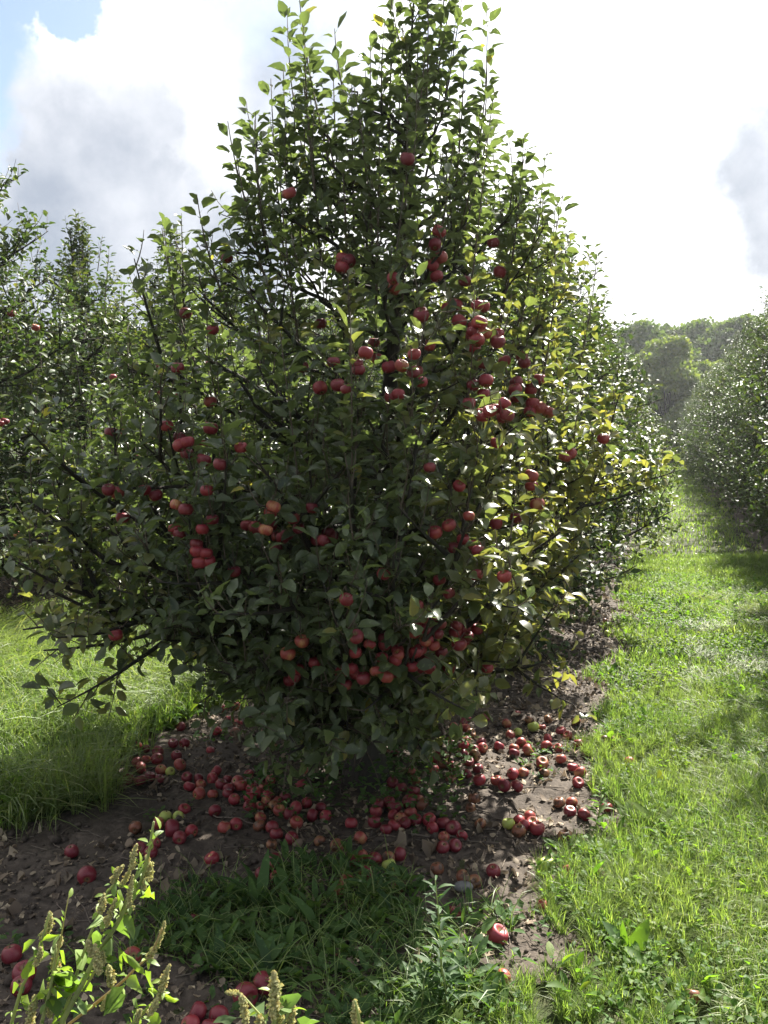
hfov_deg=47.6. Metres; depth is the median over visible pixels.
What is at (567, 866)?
fallen apple
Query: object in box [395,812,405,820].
fallen apple
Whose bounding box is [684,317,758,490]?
apple tree
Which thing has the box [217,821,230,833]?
fallen apple
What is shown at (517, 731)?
fallen apple
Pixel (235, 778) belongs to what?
fallen apple
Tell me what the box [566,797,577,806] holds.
fallen apple
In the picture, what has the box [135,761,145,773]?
fallen apple
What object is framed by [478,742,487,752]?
fallen apple
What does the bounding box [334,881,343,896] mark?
fallen apple
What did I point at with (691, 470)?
apple tree
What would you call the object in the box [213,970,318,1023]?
pigweed
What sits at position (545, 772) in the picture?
fallen apple
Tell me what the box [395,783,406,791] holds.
fallen apple
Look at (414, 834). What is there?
fallen stick
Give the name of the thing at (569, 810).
fallen apple
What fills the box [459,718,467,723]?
fallen apple
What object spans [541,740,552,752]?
fallen apple
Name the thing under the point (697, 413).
apple tree
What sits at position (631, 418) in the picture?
apple tree
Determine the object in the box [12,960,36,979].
fallen apple
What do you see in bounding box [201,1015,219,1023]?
fallen apple
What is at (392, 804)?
fallen apple
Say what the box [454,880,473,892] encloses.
stone
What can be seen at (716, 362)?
broadleaf tree
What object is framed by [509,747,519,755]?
fallen apple
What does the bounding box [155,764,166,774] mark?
fallen apple
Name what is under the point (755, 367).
apple tree
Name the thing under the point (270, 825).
fallen apple
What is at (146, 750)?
fallen apple
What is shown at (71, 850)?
fallen apple
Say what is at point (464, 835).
fallen apple
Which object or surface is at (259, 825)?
fallen apple
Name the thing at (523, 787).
fallen stick
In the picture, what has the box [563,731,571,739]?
fallen apple
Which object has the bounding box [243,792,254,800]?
fallen apple
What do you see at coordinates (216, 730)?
fallen apple
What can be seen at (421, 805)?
fallen apple
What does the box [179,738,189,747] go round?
fallen apple
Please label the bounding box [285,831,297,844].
fallen apple
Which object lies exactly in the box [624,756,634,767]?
fallen apple
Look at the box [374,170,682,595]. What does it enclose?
apple tree
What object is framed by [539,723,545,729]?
fallen apple
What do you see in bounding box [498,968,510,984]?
fallen apple
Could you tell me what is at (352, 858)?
fallen apple
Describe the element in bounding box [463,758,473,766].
fallen apple
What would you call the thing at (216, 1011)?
fallen apple
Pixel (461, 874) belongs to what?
fallen apple
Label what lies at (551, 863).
fallen apple
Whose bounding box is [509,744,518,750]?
fallen apple
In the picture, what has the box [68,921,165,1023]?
pigweed
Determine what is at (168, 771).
fallen apple
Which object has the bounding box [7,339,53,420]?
broadleaf tree
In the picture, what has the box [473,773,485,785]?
fallen apple
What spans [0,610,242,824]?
clover
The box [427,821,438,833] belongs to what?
fallen apple
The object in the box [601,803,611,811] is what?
fallen apple
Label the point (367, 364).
apple tree
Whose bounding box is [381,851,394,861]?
fallen apple
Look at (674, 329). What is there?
broadleaf tree
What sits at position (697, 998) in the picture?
fallen apple
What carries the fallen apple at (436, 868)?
on the soil at (114, 826)
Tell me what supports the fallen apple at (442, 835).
on the soil at (114, 826)
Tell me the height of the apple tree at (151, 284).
4.576 m
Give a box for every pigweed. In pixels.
[5,911,58,1023]
[29,888,74,1023]
[46,817,163,1023]
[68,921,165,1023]
[126,964,178,1023]
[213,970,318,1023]
[349,999,374,1023]
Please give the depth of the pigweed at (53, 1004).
1.26 m
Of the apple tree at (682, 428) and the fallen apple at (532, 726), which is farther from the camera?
the apple tree at (682, 428)
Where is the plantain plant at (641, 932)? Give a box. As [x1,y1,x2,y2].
[601,918,655,982]
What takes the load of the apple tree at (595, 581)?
on the soil at (114, 826)
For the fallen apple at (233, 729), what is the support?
on the soil at (114, 826)
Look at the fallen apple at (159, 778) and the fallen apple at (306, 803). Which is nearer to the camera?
the fallen apple at (306, 803)
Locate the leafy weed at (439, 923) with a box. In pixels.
[412,875,469,988]
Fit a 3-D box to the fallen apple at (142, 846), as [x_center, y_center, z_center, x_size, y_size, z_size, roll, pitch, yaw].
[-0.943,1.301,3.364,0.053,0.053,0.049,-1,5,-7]
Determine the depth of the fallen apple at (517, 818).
3.64 m
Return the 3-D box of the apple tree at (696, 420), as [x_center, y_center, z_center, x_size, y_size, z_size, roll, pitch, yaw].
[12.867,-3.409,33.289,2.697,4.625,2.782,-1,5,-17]
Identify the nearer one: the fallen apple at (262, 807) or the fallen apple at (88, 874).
the fallen apple at (88, 874)
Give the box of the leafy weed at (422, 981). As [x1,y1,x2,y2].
[395,961,444,1019]
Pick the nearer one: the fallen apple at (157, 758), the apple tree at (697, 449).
the fallen apple at (157, 758)
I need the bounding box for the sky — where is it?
[0,0,767,441]
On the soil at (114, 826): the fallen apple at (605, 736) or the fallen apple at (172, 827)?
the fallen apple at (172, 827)
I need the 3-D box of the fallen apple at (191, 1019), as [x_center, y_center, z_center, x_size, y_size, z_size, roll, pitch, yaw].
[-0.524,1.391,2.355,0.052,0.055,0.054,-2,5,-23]
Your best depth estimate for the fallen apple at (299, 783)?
4.02 m
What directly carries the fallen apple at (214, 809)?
on the soil at (114, 826)
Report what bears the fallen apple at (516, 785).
on the soil at (114, 826)
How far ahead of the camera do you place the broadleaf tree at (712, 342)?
69.41 m
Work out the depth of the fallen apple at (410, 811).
3.72 m
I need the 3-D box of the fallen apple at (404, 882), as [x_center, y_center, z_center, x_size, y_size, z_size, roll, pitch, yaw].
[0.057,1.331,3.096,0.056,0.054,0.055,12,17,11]
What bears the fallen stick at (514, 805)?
on the soil at (114, 826)
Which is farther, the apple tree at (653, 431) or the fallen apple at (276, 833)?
the apple tree at (653, 431)
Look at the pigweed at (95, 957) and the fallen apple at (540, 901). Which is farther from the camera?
the fallen apple at (540, 901)
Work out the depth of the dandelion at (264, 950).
2.62 m
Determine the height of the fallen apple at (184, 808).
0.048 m
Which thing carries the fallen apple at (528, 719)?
on the soil at (114, 826)
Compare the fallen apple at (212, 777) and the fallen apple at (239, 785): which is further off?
the fallen apple at (212, 777)
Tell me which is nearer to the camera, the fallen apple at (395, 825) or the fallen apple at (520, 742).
the fallen apple at (395, 825)
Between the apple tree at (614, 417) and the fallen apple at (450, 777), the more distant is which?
the apple tree at (614, 417)
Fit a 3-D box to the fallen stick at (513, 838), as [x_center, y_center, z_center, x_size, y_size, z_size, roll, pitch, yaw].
[0.520,1.316,3.551,0.029,0.030,0.270,-1,5,-13]
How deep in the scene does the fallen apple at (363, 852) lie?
3.31 m
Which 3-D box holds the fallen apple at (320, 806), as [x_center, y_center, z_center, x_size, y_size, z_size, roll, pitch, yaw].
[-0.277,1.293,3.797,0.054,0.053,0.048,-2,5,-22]
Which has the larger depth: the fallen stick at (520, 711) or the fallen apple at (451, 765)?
the fallen stick at (520, 711)
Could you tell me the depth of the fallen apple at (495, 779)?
4.05 m
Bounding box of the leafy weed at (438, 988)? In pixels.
[418,960,471,1015]
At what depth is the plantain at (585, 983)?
3.43 m
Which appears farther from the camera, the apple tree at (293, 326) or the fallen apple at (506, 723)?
the apple tree at (293, 326)
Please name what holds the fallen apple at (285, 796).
on the soil at (114, 826)
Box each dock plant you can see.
[217,848,308,914]
[631,801,686,831]
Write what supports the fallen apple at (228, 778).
on the soil at (114, 826)
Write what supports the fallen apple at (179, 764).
on the soil at (114, 826)
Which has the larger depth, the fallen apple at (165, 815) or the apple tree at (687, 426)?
the apple tree at (687, 426)
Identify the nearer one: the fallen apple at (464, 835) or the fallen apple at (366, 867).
the fallen apple at (366, 867)
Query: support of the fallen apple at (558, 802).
on the soil at (114, 826)
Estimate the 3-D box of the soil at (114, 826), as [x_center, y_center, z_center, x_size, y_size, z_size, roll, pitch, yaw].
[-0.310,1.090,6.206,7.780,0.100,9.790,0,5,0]
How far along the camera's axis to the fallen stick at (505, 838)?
3.46 m
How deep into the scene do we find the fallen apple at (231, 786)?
3.94 m
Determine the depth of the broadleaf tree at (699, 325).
73.54 m
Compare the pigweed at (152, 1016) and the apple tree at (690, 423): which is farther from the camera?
the apple tree at (690, 423)
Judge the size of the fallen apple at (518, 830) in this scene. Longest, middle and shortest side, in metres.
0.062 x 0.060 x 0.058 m
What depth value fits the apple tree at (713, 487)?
20.99 m
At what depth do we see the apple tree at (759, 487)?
8.39 m
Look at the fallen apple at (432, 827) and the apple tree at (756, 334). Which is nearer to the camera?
the fallen apple at (432, 827)
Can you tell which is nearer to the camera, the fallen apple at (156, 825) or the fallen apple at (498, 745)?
the fallen apple at (156, 825)
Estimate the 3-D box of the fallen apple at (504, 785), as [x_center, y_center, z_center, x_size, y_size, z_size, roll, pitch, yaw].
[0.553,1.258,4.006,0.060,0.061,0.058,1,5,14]
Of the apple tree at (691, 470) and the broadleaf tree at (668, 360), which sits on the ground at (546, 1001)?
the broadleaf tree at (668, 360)
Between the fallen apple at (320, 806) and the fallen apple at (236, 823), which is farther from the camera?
the fallen apple at (320, 806)
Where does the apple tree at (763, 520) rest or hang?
on the soil at (755, 533)
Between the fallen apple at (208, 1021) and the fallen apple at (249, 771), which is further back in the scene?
the fallen apple at (249, 771)
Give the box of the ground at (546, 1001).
[0,445,767,1023]
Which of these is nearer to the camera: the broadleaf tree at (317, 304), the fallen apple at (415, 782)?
the fallen apple at (415, 782)
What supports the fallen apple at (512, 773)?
on the soil at (114, 826)
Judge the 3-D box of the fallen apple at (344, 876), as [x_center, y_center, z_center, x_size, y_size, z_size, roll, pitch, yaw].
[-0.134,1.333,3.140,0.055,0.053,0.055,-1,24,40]
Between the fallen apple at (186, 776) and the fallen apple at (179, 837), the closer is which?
the fallen apple at (179, 837)
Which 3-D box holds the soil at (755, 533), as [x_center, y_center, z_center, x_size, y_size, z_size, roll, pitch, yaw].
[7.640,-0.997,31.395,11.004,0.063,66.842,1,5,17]
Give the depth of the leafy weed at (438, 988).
2.41 m
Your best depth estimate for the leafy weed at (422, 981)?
2.41 m
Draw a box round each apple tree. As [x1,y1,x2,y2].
[0,0,686,794]
[0,160,184,598]
[0,209,211,579]
[0,299,99,518]
[51,318,162,443]
[74,218,272,541]
[143,246,313,519]
[228,290,377,512]
[288,290,423,499]
[299,138,659,672]
[357,306,422,469]
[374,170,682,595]
[449,252,675,553]
[506,249,698,538]
[574,306,655,513]
[595,324,688,495]
[599,317,676,499]
[630,399,668,475]
[638,403,669,474]
[671,369,708,464]
[673,370,710,469]
[677,365,720,476]
[677,369,713,476]
[678,286,767,519]
[678,389,699,468]
[679,344,729,476]
[681,330,743,480]
[681,362,721,477]
[682,345,733,480]
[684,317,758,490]
[687,331,762,493]
[692,299,767,512]
[697,312,767,498]
[707,318,767,513]
[715,373,767,543]
[722,312,767,527]
[739,325,767,473]
[742,417,767,516]
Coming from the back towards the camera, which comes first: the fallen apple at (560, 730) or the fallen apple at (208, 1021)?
the fallen apple at (560, 730)
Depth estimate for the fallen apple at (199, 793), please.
3.89 m
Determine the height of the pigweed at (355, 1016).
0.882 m
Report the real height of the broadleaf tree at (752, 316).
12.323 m
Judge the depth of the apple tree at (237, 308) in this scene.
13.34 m
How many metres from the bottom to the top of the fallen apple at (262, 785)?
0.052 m
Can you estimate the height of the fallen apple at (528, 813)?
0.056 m
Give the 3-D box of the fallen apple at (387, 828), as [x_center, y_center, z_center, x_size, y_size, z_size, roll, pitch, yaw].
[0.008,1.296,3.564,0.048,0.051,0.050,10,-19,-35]
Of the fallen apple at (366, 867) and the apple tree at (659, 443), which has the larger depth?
the apple tree at (659, 443)
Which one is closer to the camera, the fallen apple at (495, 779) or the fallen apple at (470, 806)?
the fallen apple at (470, 806)
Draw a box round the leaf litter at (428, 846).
[0,564,641,1023]
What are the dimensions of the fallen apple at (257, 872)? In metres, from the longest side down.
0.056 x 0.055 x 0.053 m
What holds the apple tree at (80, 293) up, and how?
on the soil at (114, 826)
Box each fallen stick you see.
[205,812,253,823]
[411,833,498,842]
[441,723,454,760]
[465,782,564,788]
[476,808,502,819]
[479,708,579,717]
[503,837,528,854]
[504,828,524,852]
[505,797,523,812]
[536,835,544,856]
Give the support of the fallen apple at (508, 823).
on the soil at (114, 826)
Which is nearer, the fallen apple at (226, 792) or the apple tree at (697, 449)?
the fallen apple at (226, 792)
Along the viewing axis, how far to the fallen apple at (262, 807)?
3.78 m
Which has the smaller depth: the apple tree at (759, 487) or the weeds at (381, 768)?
the weeds at (381, 768)
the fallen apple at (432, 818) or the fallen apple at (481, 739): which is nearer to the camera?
the fallen apple at (432, 818)
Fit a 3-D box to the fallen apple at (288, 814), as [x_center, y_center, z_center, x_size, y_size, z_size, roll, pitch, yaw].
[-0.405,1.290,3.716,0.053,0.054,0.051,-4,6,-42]
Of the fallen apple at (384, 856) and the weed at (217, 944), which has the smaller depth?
the weed at (217, 944)
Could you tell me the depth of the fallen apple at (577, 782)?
4.02 m
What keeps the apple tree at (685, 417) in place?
on the soil at (755, 533)
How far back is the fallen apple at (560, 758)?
4.31 m
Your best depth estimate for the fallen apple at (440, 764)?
4.24 m
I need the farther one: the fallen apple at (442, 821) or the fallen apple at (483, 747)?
the fallen apple at (483, 747)
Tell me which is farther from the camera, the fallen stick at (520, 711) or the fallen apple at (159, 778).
the fallen stick at (520, 711)
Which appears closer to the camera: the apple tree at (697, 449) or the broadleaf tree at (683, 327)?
the apple tree at (697, 449)
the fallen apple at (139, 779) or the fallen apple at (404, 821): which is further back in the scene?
the fallen apple at (139, 779)
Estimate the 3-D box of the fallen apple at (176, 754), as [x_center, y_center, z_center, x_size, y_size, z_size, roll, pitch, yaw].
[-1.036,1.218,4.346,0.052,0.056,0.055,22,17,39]
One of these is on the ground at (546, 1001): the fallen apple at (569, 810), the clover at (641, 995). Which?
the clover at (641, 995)
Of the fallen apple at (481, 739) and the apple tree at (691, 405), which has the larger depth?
the apple tree at (691, 405)
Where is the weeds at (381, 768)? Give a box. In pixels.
[240,725,478,832]
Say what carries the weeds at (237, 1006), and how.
on the soil at (114, 826)
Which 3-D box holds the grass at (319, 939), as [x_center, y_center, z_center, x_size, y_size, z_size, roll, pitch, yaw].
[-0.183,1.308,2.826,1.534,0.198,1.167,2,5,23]
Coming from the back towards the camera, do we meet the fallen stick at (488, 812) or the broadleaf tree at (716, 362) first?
the broadleaf tree at (716, 362)
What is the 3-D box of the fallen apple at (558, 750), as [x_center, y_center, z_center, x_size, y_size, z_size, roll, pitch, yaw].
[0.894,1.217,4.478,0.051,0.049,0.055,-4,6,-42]
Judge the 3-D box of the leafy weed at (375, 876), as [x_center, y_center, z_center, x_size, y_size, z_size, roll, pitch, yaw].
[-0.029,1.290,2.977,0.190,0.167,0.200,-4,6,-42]
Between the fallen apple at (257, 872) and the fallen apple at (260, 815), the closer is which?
the fallen apple at (257, 872)
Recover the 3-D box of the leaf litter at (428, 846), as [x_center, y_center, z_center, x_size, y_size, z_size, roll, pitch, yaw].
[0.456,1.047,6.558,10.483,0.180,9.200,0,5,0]
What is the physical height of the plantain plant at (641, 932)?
0.148 m
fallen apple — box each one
[1,944,22,964]
[10,975,31,996]
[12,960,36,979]
[64,844,78,857]
[77,865,96,884]
[123,773,133,784]
[123,946,141,965]
[129,820,141,833]
[131,757,142,766]
[133,774,146,785]
[134,841,146,855]
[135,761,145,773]
[141,754,150,762]
[142,744,149,752]
[143,846,157,858]
[144,771,154,781]
[150,753,162,764]
[152,745,163,754]
[152,837,160,848]
[153,817,163,829]
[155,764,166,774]
[155,774,163,782]
[159,811,171,821]
[162,819,179,837]
[165,767,174,775]
[168,738,178,747]
[171,750,181,759]
[172,811,183,819]
[172,830,186,844]
[174,758,185,770]
[176,722,185,730]
[178,803,190,813]
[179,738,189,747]
[181,772,192,781]
[181,1014,199,1023]
[183,781,194,791]
[185,824,197,836]
[189,1001,206,1021]
[193,773,202,782]
[193,787,205,799]
[195,779,205,787]
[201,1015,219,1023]
[204,851,218,864]
[206,746,214,752]
[207,772,217,782]
[207,789,217,797]
[208,804,220,816]
[209,1005,228,1023]
[211,765,221,775]
[213,726,221,735]
[215,778,227,789]
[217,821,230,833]
[222,788,232,797]
[223,775,231,782]
[223,783,234,791]
[228,793,239,804]
[229,727,239,735]
[229,817,242,829]
[231,775,243,783]
[233,719,242,726]
[233,981,257,1008]
[234,780,246,790]
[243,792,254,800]
[243,800,254,810]
[244,769,253,777]
[246,783,256,791]
[250,786,262,798]
[253,819,265,831]
[253,970,270,996]
[255,801,264,809]
[255,812,265,820]
[255,866,269,877]
[258,783,269,790]
[261,795,270,806]
[262,790,273,799]
[265,774,275,784]
[265,820,278,832]
[266,839,276,849]
[268,800,278,810]
[270,828,282,838]
[273,804,284,815]
[279,792,290,802]
[283,807,294,819]
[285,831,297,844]
[290,801,301,814]
[290,816,302,828]
[295,779,305,786]
[301,797,311,808]
[307,808,317,821]
[314,835,324,845]
[315,802,326,812]
[320,809,331,819]
[330,838,342,852]
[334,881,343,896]
[339,874,352,881]
[345,817,357,827]
[349,855,358,867]
[354,831,366,843]
[358,849,367,858]
[359,865,372,880]
[366,852,381,865]
[367,814,381,828]
[370,807,381,816]
[372,799,383,808]
[380,822,391,833]
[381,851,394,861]
[382,858,395,870]
[383,796,394,806]
[386,776,397,787]
[388,801,400,811]
[388,809,397,819]
[388,819,400,830]
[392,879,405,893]
[394,847,405,861]
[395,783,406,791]
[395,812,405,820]
[399,816,410,828]
[402,794,415,808]
[404,807,416,816]
[407,768,415,774]
[409,775,420,784]
[409,786,419,794]
[411,813,421,825]
[416,797,428,810]
[422,812,435,825]
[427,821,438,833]
[428,765,438,772]
[430,862,443,874]
[436,816,449,828]
[436,840,449,853]
[437,758,447,768]
[438,831,449,840]
[440,751,449,760]
[445,772,455,782]
[445,820,460,834]
[447,761,455,771]
[448,838,461,852]
[449,906,460,921]
[456,830,467,840]
[456,869,468,880]
[458,741,468,748]
[458,749,467,758]
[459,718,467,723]
[462,724,470,731]
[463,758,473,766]
[463,769,471,777]
[466,802,475,811]
[467,728,475,737]
[467,874,481,888]
[468,749,480,761]
[468,793,480,803]
[472,763,482,772]
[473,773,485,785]
[474,818,485,828]
[476,737,485,744]
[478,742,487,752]
[486,863,500,877]
[486,923,508,944]
[490,774,501,785]
[494,741,503,750]
[498,779,510,791]
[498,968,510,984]
[502,719,510,728]
[502,816,514,829]
[505,730,514,737]
[507,768,518,779]
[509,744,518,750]
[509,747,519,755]
[511,780,522,791]
[511,823,525,837]
[513,728,521,736]
[513,815,524,823]
[516,737,525,747]
[518,767,528,776]
[519,819,529,830]
[522,744,534,755]
[524,810,535,819]
[525,715,533,723]
[527,720,538,731]
[527,816,538,822]
[529,821,544,835]
[536,756,548,768]
[538,899,546,910]
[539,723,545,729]
[539,767,549,776]
[540,857,554,870]
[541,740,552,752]
[544,715,551,723]
[544,733,551,741]
[552,743,562,752]
[553,797,564,807]
[555,726,565,733]
[555,754,566,764]
[558,828,571,841]
[562,865,574,877]
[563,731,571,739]
[564,805,575,816]
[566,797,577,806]
[567,763,577,771]
[571,718,580,725]
[572,777,583,787]
[573,739,582,746]
[574,766,585,776]
[577,808,590,820]
[600,735,609,744]
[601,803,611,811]
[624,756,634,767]
[685,986,700,1004]
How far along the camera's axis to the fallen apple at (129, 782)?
4.05 m
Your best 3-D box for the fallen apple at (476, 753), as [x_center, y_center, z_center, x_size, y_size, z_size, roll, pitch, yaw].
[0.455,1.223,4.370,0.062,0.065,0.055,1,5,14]
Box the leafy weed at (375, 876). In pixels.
[343,861,400,908]
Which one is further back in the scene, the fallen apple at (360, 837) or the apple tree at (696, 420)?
the apple tree at (696, 420)
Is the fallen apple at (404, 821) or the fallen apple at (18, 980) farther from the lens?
the fallen apple at (404, 821)
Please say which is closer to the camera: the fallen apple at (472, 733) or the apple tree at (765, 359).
the fallen apple at (472, 733)
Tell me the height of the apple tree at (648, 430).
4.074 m
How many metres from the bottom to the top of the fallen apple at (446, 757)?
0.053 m
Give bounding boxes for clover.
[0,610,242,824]
[408,570,767,1023]
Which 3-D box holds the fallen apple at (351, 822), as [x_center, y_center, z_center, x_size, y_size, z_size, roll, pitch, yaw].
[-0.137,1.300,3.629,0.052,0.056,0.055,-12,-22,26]
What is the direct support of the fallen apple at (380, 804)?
on the soil at (114, 826)
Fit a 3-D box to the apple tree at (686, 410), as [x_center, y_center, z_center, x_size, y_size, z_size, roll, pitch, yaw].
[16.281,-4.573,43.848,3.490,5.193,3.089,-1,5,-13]
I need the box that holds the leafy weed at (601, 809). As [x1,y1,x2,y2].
[585,779,616,822]
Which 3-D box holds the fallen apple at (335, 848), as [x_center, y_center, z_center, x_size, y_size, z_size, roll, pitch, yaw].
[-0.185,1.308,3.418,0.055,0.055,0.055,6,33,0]
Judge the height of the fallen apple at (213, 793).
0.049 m
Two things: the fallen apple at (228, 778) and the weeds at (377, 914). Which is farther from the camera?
the fallen apple at (228, 778)
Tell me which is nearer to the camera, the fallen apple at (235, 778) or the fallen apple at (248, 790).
the fallen apple at (248, 790)
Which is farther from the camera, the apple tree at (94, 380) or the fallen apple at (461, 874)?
the apple tree at (94, 380)
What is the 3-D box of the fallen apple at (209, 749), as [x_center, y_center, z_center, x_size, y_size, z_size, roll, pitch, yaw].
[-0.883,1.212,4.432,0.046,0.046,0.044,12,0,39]
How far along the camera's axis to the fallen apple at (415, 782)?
4.07 m
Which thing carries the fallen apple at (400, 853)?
on the soil at (114, 826)
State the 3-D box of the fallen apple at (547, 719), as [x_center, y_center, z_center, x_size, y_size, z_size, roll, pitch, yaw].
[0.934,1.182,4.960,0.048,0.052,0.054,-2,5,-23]
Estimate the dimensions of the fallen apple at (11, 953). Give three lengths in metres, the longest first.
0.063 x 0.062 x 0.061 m
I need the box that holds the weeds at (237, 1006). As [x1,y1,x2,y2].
[0,612,603,1023]
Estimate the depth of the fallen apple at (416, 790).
3.94 m
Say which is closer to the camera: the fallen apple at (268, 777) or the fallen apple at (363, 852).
the fallen apple at (363, 852)
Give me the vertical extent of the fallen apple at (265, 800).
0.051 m
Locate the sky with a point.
(652, 115)
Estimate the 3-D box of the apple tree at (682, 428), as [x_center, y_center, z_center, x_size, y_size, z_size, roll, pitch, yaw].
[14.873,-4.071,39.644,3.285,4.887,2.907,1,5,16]
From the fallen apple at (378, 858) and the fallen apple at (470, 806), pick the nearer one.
the fallen apple at (378, 858)
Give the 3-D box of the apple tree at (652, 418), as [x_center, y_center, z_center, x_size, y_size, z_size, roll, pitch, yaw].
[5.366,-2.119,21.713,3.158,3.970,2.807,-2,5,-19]
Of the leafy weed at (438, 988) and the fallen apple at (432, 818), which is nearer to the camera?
the leafy weed at (438, 988)
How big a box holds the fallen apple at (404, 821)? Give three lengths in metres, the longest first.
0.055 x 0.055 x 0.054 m
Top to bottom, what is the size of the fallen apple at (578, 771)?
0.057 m
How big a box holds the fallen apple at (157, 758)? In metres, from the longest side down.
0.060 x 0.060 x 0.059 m
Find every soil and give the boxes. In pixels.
[0,464,767,591]
[0,566,650,1023]
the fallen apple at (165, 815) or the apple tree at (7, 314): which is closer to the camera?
the fallen apple at (165, 815)
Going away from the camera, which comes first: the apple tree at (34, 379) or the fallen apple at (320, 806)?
the fallen apple at (320, 806)
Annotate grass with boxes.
[0,491,494,830]
[52,829,547,1023]
[670,584,767,1023]
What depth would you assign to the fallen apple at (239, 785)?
3.96 m
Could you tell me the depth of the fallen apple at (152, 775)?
4.08 m
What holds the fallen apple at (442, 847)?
on the soil at (114, 826)
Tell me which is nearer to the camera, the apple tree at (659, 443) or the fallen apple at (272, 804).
the fallen apple at (272, 804)
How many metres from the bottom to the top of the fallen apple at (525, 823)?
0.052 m
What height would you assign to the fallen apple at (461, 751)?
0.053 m
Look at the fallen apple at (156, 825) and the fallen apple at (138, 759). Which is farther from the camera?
the fallen apple at (138, 759)
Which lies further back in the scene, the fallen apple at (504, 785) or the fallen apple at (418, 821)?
the fallen apple at (504, 785)
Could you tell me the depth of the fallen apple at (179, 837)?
3.44 m
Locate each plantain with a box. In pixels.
[0,586,405,824]
[434,586,767,1023]
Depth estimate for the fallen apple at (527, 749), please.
4.44 m
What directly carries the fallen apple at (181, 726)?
on the soil at (114, 826)
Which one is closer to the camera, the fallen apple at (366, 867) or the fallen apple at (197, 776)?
the fallen apple at (366, 867)
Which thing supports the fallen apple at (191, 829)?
on the soil at (114, 826)
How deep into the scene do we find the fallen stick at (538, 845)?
3.44 m
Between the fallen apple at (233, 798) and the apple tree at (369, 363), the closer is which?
the fallen apple at (233, 798)
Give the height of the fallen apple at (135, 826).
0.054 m
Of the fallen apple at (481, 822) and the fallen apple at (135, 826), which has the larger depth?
the fallen apple at (481, 822)
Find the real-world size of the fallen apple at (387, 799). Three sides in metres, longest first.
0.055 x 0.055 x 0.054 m
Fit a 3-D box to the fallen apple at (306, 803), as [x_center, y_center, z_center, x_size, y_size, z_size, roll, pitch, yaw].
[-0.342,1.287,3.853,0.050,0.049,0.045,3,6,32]
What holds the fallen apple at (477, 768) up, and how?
on the soil at (114, 826)
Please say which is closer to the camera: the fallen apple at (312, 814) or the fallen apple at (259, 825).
the fallen apple at (259, 825)
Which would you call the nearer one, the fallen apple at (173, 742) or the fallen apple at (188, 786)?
the fallen apple at (188, 786)
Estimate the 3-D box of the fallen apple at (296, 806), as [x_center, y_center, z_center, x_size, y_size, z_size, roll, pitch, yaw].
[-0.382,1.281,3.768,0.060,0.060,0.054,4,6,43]
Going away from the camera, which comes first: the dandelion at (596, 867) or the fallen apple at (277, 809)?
the dandelion at (596, 867)
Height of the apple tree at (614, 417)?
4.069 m
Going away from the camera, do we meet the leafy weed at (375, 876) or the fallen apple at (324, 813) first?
the leafy weed at (375, 876)
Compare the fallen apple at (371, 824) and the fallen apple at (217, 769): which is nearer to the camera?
the fallen apple at (371, 824)
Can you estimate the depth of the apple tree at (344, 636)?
3.46 m
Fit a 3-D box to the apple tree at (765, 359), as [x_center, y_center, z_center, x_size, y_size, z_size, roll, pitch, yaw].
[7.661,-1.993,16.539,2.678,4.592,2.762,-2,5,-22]
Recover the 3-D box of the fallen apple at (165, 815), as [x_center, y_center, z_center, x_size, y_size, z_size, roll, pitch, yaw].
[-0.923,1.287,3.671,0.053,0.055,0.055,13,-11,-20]
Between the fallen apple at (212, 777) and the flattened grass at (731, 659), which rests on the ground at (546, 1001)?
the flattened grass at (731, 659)
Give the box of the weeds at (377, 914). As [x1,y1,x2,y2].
[88,835,525,1023]
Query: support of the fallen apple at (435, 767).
on the soil at (114, 826)
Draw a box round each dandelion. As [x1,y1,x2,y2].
[171,887,229,944]
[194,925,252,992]
[238,931,308,996]
[272,893,366,950]
[560,860,615,892]
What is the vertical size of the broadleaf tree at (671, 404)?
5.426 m
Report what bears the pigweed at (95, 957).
on the soil at (114, 826)
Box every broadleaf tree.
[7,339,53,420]
[51,312,118,435]
[253,297,329,385]
[607,338,634,369]
[617,318,703,383]
[626,334,716,463]
[656,399,684,463]
[659,322,685,339]
[665,318,705,339]
[682,316,717,350]
[689,313,760,362]
[711,360,724,366]
[719,313,764,352]
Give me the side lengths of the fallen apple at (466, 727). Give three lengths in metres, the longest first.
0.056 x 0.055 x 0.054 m
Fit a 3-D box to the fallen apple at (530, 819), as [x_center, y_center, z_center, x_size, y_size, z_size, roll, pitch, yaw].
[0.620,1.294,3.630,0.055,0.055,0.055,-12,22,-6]
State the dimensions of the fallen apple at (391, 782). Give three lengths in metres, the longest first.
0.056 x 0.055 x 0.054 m
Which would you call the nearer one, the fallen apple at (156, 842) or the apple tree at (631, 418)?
the fallen apple at (156, 842)
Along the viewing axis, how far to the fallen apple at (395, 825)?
3.58 m

